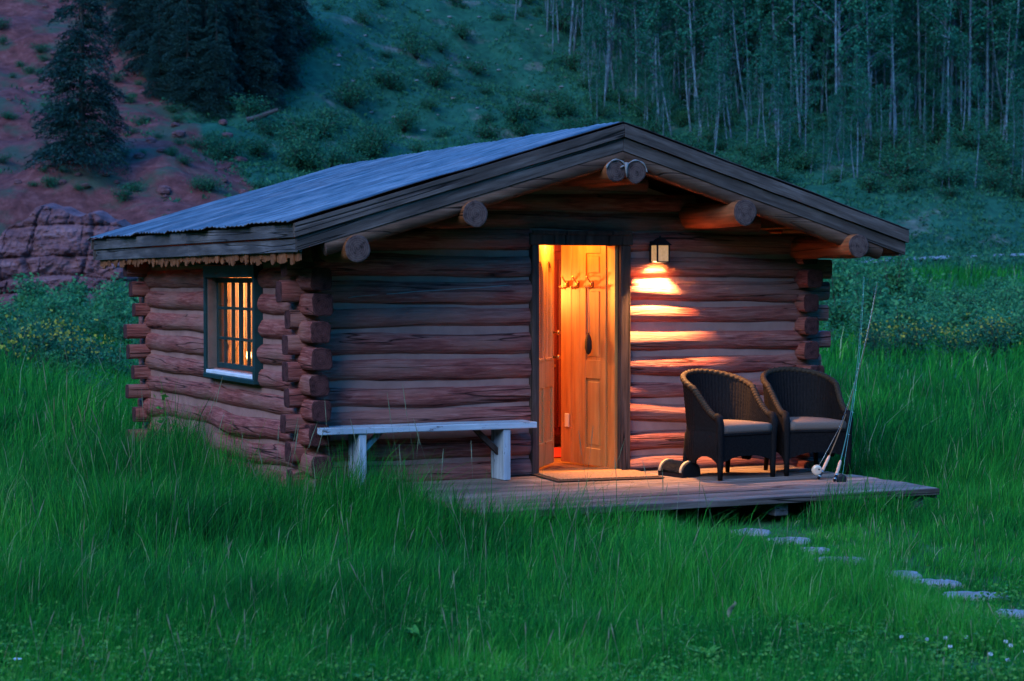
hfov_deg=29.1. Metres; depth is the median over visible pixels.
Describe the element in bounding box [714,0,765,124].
aspen tree
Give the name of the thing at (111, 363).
willow shrub
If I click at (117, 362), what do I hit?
willow shrub
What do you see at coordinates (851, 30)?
aspen tree
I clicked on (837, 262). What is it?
willow shrub
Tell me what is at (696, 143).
hill shrub
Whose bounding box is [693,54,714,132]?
aspen sapling
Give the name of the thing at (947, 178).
hill shrub
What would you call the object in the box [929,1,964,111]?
aspen tree
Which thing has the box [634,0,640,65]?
aspen tree
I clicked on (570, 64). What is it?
hill shrub
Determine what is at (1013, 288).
willow shrub
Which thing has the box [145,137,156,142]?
boulder
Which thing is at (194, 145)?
hill shrub
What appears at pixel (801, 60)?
aspen tree
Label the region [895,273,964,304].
willow shrub
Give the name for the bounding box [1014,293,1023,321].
willow shrub
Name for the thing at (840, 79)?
aspen sapling
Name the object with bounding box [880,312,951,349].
willow shrub
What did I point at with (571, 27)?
aspen tree
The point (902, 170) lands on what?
hill shrub
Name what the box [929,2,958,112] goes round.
aspen tree
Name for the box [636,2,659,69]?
aspen tree
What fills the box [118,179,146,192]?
hill shrub
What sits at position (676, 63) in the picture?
hill shrub
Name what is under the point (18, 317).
willow shrub
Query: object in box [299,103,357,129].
hill shrub
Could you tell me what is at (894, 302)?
willow shrub
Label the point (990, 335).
flowering shrub
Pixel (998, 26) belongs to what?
aspen tree
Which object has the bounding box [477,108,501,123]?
hill shrub
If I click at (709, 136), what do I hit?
hill shrub
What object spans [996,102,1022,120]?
hill shrub
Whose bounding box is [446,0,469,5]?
hill shrub
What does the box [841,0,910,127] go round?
aspen tree
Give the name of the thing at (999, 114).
hill shrub
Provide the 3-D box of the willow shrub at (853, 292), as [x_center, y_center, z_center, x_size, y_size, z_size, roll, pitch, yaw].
[9.732,-0.824,53.618,2.601,1.691,3.195,0,2,-15]
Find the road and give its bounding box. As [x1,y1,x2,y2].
[858,253,1023,263]
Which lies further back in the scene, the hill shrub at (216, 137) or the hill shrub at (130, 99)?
the hill shrub at (130, 99)
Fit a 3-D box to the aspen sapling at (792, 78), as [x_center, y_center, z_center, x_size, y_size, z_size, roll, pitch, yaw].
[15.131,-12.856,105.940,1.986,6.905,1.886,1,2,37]
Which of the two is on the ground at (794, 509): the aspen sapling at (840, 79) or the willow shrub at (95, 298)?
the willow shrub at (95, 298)
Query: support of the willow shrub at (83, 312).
on the ground at (794, 509)
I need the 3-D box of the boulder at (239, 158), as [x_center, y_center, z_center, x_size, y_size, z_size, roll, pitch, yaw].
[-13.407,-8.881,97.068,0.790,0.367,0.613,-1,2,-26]
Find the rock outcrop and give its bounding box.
[0,203,137,301]
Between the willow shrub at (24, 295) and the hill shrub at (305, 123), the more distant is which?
the hill shrub at (305, 123)
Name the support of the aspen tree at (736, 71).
on the hillside
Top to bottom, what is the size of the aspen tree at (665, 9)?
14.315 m
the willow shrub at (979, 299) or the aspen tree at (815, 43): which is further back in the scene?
the aspen tree at (815, 43)
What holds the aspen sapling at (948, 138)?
on the hillside
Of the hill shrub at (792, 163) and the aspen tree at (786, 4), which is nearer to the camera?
the hill shrub at (792, 163)
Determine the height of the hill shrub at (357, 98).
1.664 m
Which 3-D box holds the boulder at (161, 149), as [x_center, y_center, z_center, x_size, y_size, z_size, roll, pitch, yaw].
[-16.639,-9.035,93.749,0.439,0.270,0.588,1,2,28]
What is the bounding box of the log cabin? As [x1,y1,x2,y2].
[87,121,909,500]
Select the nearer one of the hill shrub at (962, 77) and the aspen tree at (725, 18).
the aspen tree at (725, 18)
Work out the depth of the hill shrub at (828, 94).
118.62 m
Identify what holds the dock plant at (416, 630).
on the ground at (794, 509)
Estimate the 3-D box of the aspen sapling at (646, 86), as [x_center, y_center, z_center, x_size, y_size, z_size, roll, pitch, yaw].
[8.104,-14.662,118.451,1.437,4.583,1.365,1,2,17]
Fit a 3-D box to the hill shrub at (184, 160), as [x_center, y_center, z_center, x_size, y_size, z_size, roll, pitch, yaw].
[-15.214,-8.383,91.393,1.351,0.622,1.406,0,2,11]
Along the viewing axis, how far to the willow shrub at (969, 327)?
46.77 m
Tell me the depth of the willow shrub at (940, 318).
50.74 m
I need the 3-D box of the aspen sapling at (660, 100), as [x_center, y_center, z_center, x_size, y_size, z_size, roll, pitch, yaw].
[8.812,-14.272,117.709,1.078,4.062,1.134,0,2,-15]
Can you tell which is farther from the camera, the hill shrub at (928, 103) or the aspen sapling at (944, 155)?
the hill shrub at (928, 103)
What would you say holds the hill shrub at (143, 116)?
on the hillside
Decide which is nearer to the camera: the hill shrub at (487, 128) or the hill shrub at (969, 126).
the hill shrub at (969, 126)
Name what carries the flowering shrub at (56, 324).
on the ground at (794, 509)
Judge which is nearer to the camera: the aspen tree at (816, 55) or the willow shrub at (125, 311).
the willow shrub at (125, 311)
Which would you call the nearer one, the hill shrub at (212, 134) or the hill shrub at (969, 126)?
the hill shrub at (212, 134)
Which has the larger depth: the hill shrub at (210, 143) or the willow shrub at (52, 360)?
the hill shrub at (210, 143)
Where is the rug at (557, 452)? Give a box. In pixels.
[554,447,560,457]
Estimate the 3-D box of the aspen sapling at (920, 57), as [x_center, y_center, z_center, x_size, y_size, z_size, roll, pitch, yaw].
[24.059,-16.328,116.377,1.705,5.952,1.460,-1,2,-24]
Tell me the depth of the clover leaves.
9.38 m
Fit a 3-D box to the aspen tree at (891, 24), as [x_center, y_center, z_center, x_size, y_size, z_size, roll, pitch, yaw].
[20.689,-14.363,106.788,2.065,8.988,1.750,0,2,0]
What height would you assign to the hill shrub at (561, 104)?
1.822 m
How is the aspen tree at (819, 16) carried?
on the hillside
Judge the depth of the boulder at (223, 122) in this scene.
100.27 m
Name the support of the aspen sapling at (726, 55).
on the hillside
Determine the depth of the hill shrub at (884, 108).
116.20 m
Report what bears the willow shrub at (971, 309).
on the ground at (794, 509)
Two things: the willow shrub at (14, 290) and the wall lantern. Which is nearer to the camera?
the wall lantern
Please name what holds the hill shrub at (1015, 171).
on the hillside
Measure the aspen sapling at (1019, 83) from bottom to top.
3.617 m
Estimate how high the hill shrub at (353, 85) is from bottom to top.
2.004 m
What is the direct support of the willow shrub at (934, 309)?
on the ground at (794, 509)
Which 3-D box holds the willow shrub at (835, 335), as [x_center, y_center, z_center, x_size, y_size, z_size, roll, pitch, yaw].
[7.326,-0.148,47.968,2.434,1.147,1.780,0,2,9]
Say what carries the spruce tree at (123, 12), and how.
on the hillside
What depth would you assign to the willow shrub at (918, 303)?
56.36 m
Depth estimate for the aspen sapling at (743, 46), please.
123.49 m
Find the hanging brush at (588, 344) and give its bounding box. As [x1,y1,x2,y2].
[585,288,591,354]
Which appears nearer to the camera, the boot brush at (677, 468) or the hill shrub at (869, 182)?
the boot brush at (677, 468)
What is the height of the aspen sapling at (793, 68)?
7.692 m
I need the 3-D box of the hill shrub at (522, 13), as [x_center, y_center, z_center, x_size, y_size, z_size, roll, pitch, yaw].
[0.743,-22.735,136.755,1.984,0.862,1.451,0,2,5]
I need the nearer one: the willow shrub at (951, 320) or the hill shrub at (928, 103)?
the willow shrub at (951, 320)
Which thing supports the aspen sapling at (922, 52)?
on the hillside
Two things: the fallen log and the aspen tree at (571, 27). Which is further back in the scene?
the aspen tree at (571, 27)
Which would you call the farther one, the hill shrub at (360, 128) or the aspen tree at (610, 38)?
the aspen tree at (610, 38)
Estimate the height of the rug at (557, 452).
0.012 m
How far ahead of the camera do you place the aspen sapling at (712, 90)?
109.50 m
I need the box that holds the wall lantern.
[648,236,670,262]
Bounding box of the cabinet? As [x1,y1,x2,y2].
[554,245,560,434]
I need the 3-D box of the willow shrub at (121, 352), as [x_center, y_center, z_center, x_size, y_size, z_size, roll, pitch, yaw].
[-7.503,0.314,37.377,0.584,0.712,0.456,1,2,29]
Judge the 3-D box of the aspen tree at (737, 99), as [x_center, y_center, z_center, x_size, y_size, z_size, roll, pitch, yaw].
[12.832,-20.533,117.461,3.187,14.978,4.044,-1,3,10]
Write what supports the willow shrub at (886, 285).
on the ground at (794, 509)
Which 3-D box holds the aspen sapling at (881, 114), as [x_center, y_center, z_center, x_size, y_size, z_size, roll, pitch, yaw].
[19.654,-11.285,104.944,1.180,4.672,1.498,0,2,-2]
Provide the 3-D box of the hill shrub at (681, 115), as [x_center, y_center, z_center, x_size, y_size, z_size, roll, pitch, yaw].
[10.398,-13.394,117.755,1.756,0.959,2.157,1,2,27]
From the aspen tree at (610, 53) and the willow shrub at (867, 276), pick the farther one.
the aspen tree at (610, 53)
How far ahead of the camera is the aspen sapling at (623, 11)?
133.41 m
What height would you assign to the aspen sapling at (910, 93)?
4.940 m
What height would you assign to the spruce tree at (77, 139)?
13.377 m
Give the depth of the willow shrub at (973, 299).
54.32 m
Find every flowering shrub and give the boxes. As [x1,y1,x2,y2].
[0,308,85,376]
[0,326,30,362]
[12,309,97,352]
[16,319,119,374]
[73,332,116,364]
[850,322,906,359]
[873,311,948,361]
[930,322,979,361]
[955,307,1020,360]
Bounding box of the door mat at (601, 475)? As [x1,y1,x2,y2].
[533,470,664,481]
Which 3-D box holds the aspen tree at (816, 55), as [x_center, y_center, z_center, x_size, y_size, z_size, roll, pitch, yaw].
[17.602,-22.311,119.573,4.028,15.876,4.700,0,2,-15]
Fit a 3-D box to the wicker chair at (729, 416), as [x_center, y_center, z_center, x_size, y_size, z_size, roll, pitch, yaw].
[1.751,0.685,16.418,0.689,0.883,0.695,-1,2,-34]
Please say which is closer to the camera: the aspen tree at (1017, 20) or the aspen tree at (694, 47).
the aspen tree at (1017, 20)
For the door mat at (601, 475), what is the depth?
16.20 m
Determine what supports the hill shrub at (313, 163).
on the hillside
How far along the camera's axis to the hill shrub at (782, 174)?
101.62 m
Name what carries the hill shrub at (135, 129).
on the hillside
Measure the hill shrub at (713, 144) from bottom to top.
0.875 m
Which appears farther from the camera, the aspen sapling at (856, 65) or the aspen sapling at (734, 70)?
the aspen sapling at (734, 70)
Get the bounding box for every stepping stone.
[731,528,770,535]
[766,537,810,544]
[800,547,829,554]
[819,556,866,563]
[890,570,922,580]
[914,578,962,588]
[943,591,1007,600]
[995,609,1023,618]
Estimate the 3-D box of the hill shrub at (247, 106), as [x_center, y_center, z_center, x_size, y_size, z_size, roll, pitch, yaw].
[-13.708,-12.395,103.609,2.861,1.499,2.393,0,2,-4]
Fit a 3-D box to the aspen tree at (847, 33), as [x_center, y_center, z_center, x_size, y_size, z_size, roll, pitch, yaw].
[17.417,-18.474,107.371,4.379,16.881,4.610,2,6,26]
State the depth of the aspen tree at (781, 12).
111.20 m
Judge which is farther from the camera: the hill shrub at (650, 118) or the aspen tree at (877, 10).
the hill shrub at (650, 118)
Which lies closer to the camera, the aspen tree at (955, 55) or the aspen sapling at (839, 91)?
the aspen sapling at (839, 91)
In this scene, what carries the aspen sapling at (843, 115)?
on the hillside
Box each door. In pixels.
[539,245,559,467]
[559,245,606,466]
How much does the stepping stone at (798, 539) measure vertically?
0.101 m
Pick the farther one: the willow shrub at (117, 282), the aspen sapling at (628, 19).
the aspen sapling at (628, 19)
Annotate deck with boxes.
[379,465,939,530]
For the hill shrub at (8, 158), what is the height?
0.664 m
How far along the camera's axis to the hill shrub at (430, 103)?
114.91 m
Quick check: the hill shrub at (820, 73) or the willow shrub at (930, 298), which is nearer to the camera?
the willow shrub at (930, 298)
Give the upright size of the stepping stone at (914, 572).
0.100 m
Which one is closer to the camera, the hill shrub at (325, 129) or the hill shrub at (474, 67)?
the hill shrub at (325, 129)
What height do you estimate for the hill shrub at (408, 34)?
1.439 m
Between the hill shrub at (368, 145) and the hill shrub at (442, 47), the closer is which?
the hill shrub at (368, 145)
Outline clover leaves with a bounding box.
[0,574,1023,680]
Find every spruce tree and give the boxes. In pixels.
[17,0,142,179]
[104,0,155,55]
[109,2,154,39]
[116,0,182,80]
[140,0,175,100]
[154,0,249,107]
[157,0,204,86]
[158,0,213,112]
[189,0,243,122]
[197,1,245,63]
[214,0,270,109]
[230,2,300,58]
[235,0,286,112]
[240,0,294,90]
[261,0,305,90]
[271,0,326,59]
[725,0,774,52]
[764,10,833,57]
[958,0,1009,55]
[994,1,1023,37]
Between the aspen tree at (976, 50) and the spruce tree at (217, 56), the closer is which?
the spruce tree at (217, 56)
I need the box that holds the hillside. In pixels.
[0,0,1023,276]
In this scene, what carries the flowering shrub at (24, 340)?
on the ground at (794, 509)
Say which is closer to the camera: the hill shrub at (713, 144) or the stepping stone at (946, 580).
the stepping stone at (946, 580)
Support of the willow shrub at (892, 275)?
on the ground at (794, 509)
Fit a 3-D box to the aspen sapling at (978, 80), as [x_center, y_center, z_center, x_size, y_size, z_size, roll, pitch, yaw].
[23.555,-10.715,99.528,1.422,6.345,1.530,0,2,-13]
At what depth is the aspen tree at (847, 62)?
117.12 m
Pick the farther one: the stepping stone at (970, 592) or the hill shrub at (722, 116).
the hill shrub at (722, 116)
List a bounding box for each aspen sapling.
[564,0,580,37]
[576,14,601,108]
[577,25,592,73]
[579,0,588,55]
[581,0,603,83]
[587,50,606,104]
[612,12,623,68]
[616,0,634,47]
[616,1,630,25]
[620,41,637,107]
[621,0,644,46]
[623,43,638,85]
[629,0,659,123]
[636,58,655,127]
[644,34,674,123]
[652,64,675,135]
[652,79,668,116]
[664,73,680,124]
[686,95,707,145]
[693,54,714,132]
[695,65,708,121]
[702,36,737,154]
[702,77,720,124]
[706,58,727,141]
[709,35,738,148]
[709,51,727,106]
[712,13,737,98]
[722,42,741,119]
[731,0,756,90]
[735,61,759,155]
[744,0,767,102]
[748,35,777,152]
[760,50,790,139]
[760,57,795,170]
[768,79,795,160]
[772,36,806,150]
[780,0,811,116]
[789,21,824,155]
[797,25,817,84]
[804,108,820,173]
[809,51,821,113]
[813,19,837,131]
[814,122,833,184]
[820,102,839,171]
[821,94,844,164]
[825,86,846,161]
[826,61,834,103]
[826,90,850,163]
[832,44,852,136]
[836,90,863,178]
[836,113,852,182]
[840,46,876,175]
[841,4,853,86]
[841,52,855,113]
[849,71,866,130]
[850,68,869,156]
[855,79,878,162]
[871,84,891,163]
[881,34,904,91]
[895,20,922,129]
[895,83,923,154]
[905,15,931,109]
[906,0,946,137]
[910,35,928,73]
[919,106,933,155]
[926,51,940,109]
[934,147,951,190]
[936,76,959,159]
[942,126,955,186]
[965,65,991,186]
[981,0,1009,109]
[990,60,1009,132]
[1003,93,1022,186]
[1006,98,1022,147]
[1009,89,1023,180]
[1012,77,1023,116]
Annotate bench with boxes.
[317,420,536,496]
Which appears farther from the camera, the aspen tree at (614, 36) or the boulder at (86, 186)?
the aspen tree at (614, 36)
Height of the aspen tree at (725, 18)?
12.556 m
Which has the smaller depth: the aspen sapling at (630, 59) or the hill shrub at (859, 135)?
the hill shrub at (859, 135)
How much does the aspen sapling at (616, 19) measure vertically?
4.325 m
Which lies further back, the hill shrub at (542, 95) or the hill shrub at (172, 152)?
the hill shrub at (542, 95)
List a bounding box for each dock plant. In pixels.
[404,625,434,640]
[686,645,721,662]
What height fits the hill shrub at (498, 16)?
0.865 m
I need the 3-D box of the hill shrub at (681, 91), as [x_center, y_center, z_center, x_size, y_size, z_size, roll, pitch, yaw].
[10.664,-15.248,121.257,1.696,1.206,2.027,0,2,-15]
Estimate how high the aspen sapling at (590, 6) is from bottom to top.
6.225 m
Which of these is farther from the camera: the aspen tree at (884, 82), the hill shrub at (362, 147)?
the aspen tree at (884, 82)
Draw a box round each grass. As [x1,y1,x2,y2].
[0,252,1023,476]
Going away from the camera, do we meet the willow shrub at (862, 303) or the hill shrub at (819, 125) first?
the willow shrub at (862, 303)
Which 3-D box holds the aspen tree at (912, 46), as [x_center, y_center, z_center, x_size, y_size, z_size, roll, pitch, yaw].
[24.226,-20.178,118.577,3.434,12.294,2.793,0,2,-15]
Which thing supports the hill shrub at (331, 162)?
on the hillside
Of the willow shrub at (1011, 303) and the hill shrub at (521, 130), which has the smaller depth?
the willow shrub at (1011, 303)
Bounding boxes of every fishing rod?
[811,282,877,478]
[833,277,864,481]
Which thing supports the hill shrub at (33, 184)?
on the hillside
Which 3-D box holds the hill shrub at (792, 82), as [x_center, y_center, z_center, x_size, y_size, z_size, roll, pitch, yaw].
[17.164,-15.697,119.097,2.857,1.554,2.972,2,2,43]
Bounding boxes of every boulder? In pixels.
[0,293,16,307]
[13,179,21,183]
[40,160,54,166]
[41,85,52,90]
[58,179,66,184]
[82,183,90,188]
[82,293,100,304]
[98,171,110,176]
[133,152,144,157]
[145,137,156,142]
[157,147,166,152]
[157,185,170,194]
[170,122,179,126]
[172,130,184,137]
[218,119,227,125]
[219,177,227,182]
[222,132,232,137]
[234,156,247,161]
[239,189,248,193]
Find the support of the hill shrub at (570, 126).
on the hillside
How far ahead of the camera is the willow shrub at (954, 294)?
54.48 m
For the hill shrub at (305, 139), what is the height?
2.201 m
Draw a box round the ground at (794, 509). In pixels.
[2,277,1023,680]
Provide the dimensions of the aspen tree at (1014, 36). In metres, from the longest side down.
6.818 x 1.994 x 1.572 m
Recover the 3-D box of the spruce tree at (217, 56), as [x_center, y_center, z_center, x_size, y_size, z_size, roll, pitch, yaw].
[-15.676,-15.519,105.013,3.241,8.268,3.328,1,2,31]
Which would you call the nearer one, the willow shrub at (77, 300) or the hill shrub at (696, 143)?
the willow shrub at (77, 300)
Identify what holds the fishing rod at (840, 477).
on the deck
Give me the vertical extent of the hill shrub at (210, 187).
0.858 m
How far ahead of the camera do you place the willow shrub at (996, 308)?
51.80 m
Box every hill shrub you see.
[0,15,12,29]
[0,33,11,45]
[0,110,12,118]
[0,152,14,162]
[6,111,20,120]
[14,60,24,66]
[20,62,38,73]
[24,40,53,52]
[26,180,40,186]
[34,53,50,61]
[38,173,61,187]
[57,163,73,172]
[73,183,89,190]
[106,183,135,201]
[109,145,134,157]
[111,71,125,81]
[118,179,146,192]
[122,90,138,102]
[122,125,143,133]
[132,118,146,124]
[139,115,152,122]
[153,132,165,137]
[160,99,182,112]
[160,144,179,156]
[165,110,189,122]
[171,137,190,145]
[175,153,198,165]
[182,174,216,190]
[186,135,206,148]
[190,133,229,150]
[195,174,229,191]
[198,146,226,158]
[200,131,225,139]
[202,132,229,145]
[204,131,253,159]
[225,91,277,116]
[237,132,277,156]
[241,114,290,137]
[245,138,276,157]
[247,178,270,187]
[267,118,333,147]
[269,136,316,170]
[273,111,331,135]
[274,113,329,140]
[275,126,335,164]
[285,138,326,164]
[286,8,323,26]
[294,113,347,139]
[298,19,329,43]
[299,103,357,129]
[299,147,329,170]
[300,22,345,42]
[310,141,357,169]
[314,112,343,131]
[317,80,381,108]
[317,106,340,120]
[319,145,371,165]
[320,2,335,10]
[330,69,382,100]
[336,135,369,149]
[341,129,391,160]
[341,139,380,158]
[347,152,374,162]
[348,120,395,139]
[349,5,379,24]
[351,117,400,155]
[362,62,414,89]
[375,0,392,5]
[378,49,396,58]
[384,101,435,133]
[391,77,410,91]
[392,30,439,58]
[393,23,426,41]
[404,141,431,152]
[408,94,444,109]
[417,66,456,87]
[418,56,458,76]
[426,36,456,52]
[426,128,456,136]
[442,21,475,38]
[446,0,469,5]
[457,1,469,8]
[458,56,497,74]
[462,117,507,138]
[477,86,490,93]
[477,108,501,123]
[488,11,511,20]
[493,97,529,124]
[507,98,549,121]
[507,116,539,136]
[510,8,536,16]
[517,0,539,4]
[517,86,549,103]
[529,6,543,12]
[535,8,575,31]
[538,86,575,104]
[540,94,576,117]
[548,43,594,70]
[551,117,588,130]
[552,118,581,127]
[562,108,605,127]
[564,102,579,116]
[565,19,604,37]
[575,76,592,87]
[583,97,615,117]
[596,92,615,100]
[611,90,632,103]
[617,94,662,118]
[622,94,654,117]
[630,110,674,135]
[634,113,657,124]
[636,96,689,122]
[657,55,687,71]
[669,110,696,127]
[671,84,692,100]
[677,108,694,122]
[679,118,730,145]
[679,136,712,150]
[681,132,707,151]
[695,100,748,127]
[703,138,727,151]
[706,138,736,150]
[717,150,756,166]
[729,136,757,156]
[732,87,748,96]
[733,68,754,78]
[746,143,777,164]
[748,53,772,71]
[757,137,809,163]
[758,158,783,170]
[763,162,803,181]
[771,71,812,90]
[771,133,806,147]
[779,153,813,170]
[780,146,828,169]
[784,106,826,130]
[789,92,828,111]
[794,112,830,131]
[804,66,827,82]
[820,91,834,100]
[821,62,851,79]
[822,166,846,181]
[832,80,879,102]
[840,127,872,142]
[853,166,891,193]
[859,131,898,152]
[861,145,937,180]
[862,143,893,161]
[867,123,927,147]
[871,99,898,113]
[875,145,906,163]
[877,143,936,175]
[881,136,930,160]
[886,172,923,192]
[899,114,929,124]
[901,116,935,131]
[906,108,943,118]
[907,123,957,143]
[910,62,957,78]
[914,161,983,187]
[915,112,955,131]
[917,96,940,111]
[922,112,961,132]
[928,107,976,131]
[929,182,967,198]
[935,40,968,59]
[935,172,957,185]
[940,123,1009,150]
[942,126,982,148]
[953,71,976,83]
[958,113,995,138]
[964,92,991,109]
[967,139,1022,171]
[972,161,1016,190]
[977,138,1020,157]
[980,84,1022,108]
[987,157,1023,183]
[988,161,1020,178]
[991,106,1010,121]
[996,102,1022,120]
[996,114,1022,142]
[998,172,1023,199]
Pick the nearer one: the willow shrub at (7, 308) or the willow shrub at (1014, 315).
the willow shrub at (1014, 315)
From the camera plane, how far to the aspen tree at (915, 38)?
114.96 m
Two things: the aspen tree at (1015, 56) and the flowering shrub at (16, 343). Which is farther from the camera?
the aspen tree at (1015, 56)
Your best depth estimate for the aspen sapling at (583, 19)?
133.75 m
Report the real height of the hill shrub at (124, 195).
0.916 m
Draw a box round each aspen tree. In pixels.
[546,0,548,31]
[552,0,560,53]
[555,0,560,42]
[566,0,577,61]
[569,0,592,69]
[573,2,581,52]
[586,0,609,63]
[586,0,622,89]
[589,0,609,79]
[589,0,625,109]
[591,3,597,63]
[603,1,612,89]
[604,0,619,94]
[608,0,652,111]
[612,1,617,53]
[616,0,639,76]
[616,2,624,74]
[632,0,680,124]
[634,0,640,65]
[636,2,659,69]
[638,0,679,134]
[639,0,660,111]
[644,1,671,98]
[648,0,659,102]
[651,0,702,94]
[658,0,721,136]
[662,0,695,107]
[663,0,710,131]
[664,0,695,97]
[666,0,727,120]
[666,1,700,81]
[682,0,755,120]
[688,0,727,110]
[692,0,717,89]
[698,0,750,137]
[700,0,725,96]
[702,0,748,114]
[703,0,763,130]
[704,6,742,56]
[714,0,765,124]
[724,0,752,106]
[728,8,737,89]
[735,3,754,78]
[736,0,814,130]
[738,0,771,96]
[740,0,777,138]
[742,0,783,111]
[743,0,765,70]
[753,0,798,119]
[755,0,794,134]
[761,0,834,128]
[774,0,832,138]
[777,12,798,126]
[785,0,820,82]
[797,0,830,116]
[798,1,818,96]
[799,0,853,93]
[802,0,868,147]
[803,0,829,95]
[803,0,848,139]
[804,0,828,115]
[819,3,860,88]
[827,1,834,79]
[831,0,862,116]
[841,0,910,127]
[842,0,862,106]
[843,1,850,105]
[845,0,893,148]
[847,0,908,138]
[849,0,890,128]
[850,3,871,85]
[853,0,890,123]
[865,0,902,97]
[866,0,915,119]
[868,0,911,133]
[876,0,912,142]
[883,6,915,124]
[888,0,911,108]
[896,0,933,117]
[896,0,935,98]
[904,0,914,90]
[905,0,965,116]
[912,0,939,128]
[916,0,968,147]
[918,4,951,133]
[923,1,949,94]
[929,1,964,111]
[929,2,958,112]
[943,3,964,105]
[944,0,1020,137]
[947,0,985,126]
[948,0,1023,130]
[951,32,981,133]
[953,0,985,82]
[955,1,1002,113]
[964,0,985,99]
[968,0,1023,123]
[979,0,1011,119]
[981,0,1003,120]
[986,0,1023,142]
[987,0,1023,138]
[995,0,1021,88]
[1003,0,1023,22]
[1006,11,1022,76]
[1009,0,1023,85]
[1009,35,1023,52]
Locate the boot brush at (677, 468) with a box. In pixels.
[658,459,699,477]
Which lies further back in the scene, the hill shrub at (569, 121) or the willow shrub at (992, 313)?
the hill shrub at (569, 121)
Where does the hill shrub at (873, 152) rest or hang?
on the hillside
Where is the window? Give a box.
[203,264,262,384]
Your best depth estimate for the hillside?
111.93 m
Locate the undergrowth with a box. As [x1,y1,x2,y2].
[0,0,1023,273]
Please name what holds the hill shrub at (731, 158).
on the hillside
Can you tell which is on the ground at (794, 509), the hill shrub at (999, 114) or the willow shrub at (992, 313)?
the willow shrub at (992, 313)
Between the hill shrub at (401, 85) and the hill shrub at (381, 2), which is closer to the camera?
the hill shrub at (401, 85)
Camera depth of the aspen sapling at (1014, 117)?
104.69 m
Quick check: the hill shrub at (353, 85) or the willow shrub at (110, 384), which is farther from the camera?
the hill shrub at (353, 85)
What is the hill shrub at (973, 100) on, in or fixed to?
on the hillside
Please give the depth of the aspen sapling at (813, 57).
117.07 m
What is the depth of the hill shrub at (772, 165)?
103.19 m
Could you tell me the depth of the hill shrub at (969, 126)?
109.39 m
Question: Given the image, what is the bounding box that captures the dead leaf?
[727,601,736,616]
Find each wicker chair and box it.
[680,368,777,480]
[760,366,852,475]
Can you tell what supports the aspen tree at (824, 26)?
on the hillside
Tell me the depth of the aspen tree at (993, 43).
112.10 m
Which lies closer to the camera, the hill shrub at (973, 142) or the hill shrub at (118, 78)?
the hill shrub at (973, 142)
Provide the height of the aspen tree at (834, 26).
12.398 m
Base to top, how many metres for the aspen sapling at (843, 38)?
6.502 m
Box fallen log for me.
[246,108,278,122]
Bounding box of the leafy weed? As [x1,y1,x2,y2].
[153,390,168,438]
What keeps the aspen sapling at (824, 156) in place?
on the hillside
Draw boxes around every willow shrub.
[0,302,53,334]
[0,303,21,327]
[1,298,42,313]
[1,302,80,330]
[2,307,38,325]
[7,272,50,314]
[11,284,49,311]
[13,285,93,318]
[33,290,68,328]
[37,346,68,376]
[44,313,119,346]
[45,365,127,394]
[48,336,83,361]
[49,282,75,300]
[53,289,78,311]
[57,289,106,334]
[61,273,95,310]
[61,302,90,327]
[65,349,91,373]
[80,290,137,340]
[87,285,117,308]
[88,305,110,335]
[90,311,120,341]
[93,299,126,340]
[94,339,138,377]
[95,283,138,318]
[98,272,128,295]
[105,315,127,344]
[105,338,125,366]
[110,277,138,307]
[110,316,138,349]
[114,354,138,381]
[118,278,138,302]
[126,338,139,343]
[129,313,138,342]
[819,283,878,331]
[819,318,850,344]
[823,256,887,303]
[824,259,867,320]
[825,258,864,281]
[828,279,929,329]
[839,300,948,351]
[840,268,885,315]
[841,277,896,330]
[841,305,889,354]
[847,260,877,289]
[848,288,887,335]
[864,255,930,286]
[870,251,919,309]
[874,274,908,308]
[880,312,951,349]
[882,295,909,313]
[882,296,931,348]
[884,289,909,308]
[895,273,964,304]
[901,275,933,310]
[903,299,953,343]
[905,297,929,311]
[910,301,949,326]
[923,288,943,313]
[930,294,948,311]
[938,285,972,318]
[939,306,962,342]
[939,308,1023,357]
[944,294,988,345]
[951,286,977,303]
[953,306,1023,347]
[961,276,1017,303]
[962,289,997,318]
[962,292,990,317]
[970,275,1023,309]
[970,306,1023,355]
[978,302,1019,323]
[983,271,1010,293]
[985,286,1023,310]
[986,292,1023,316]
[990,276,1023,299]
[996,280,1023,300]
[1008,307,1023,348]
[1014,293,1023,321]
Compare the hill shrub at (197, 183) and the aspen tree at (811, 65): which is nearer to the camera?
the hill shrub at (197, 183)
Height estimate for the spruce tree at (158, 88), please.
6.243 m
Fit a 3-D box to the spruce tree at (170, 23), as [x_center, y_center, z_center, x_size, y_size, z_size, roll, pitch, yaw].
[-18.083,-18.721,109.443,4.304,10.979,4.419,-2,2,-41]
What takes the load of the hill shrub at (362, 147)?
on the hillside
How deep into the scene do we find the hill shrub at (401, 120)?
112.39 m
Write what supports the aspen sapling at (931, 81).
on the hillside
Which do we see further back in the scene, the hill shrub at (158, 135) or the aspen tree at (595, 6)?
the aspen tree at (595, 6)
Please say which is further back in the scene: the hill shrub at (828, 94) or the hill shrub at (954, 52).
the hill shrub at (954, 52)
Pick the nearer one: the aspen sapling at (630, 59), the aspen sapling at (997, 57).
the aspen sapling at (997, 57)
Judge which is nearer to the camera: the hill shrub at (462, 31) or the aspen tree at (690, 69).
the aspen tree at (690, 69)
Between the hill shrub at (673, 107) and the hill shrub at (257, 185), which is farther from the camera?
the hill shrub at (673, 107)

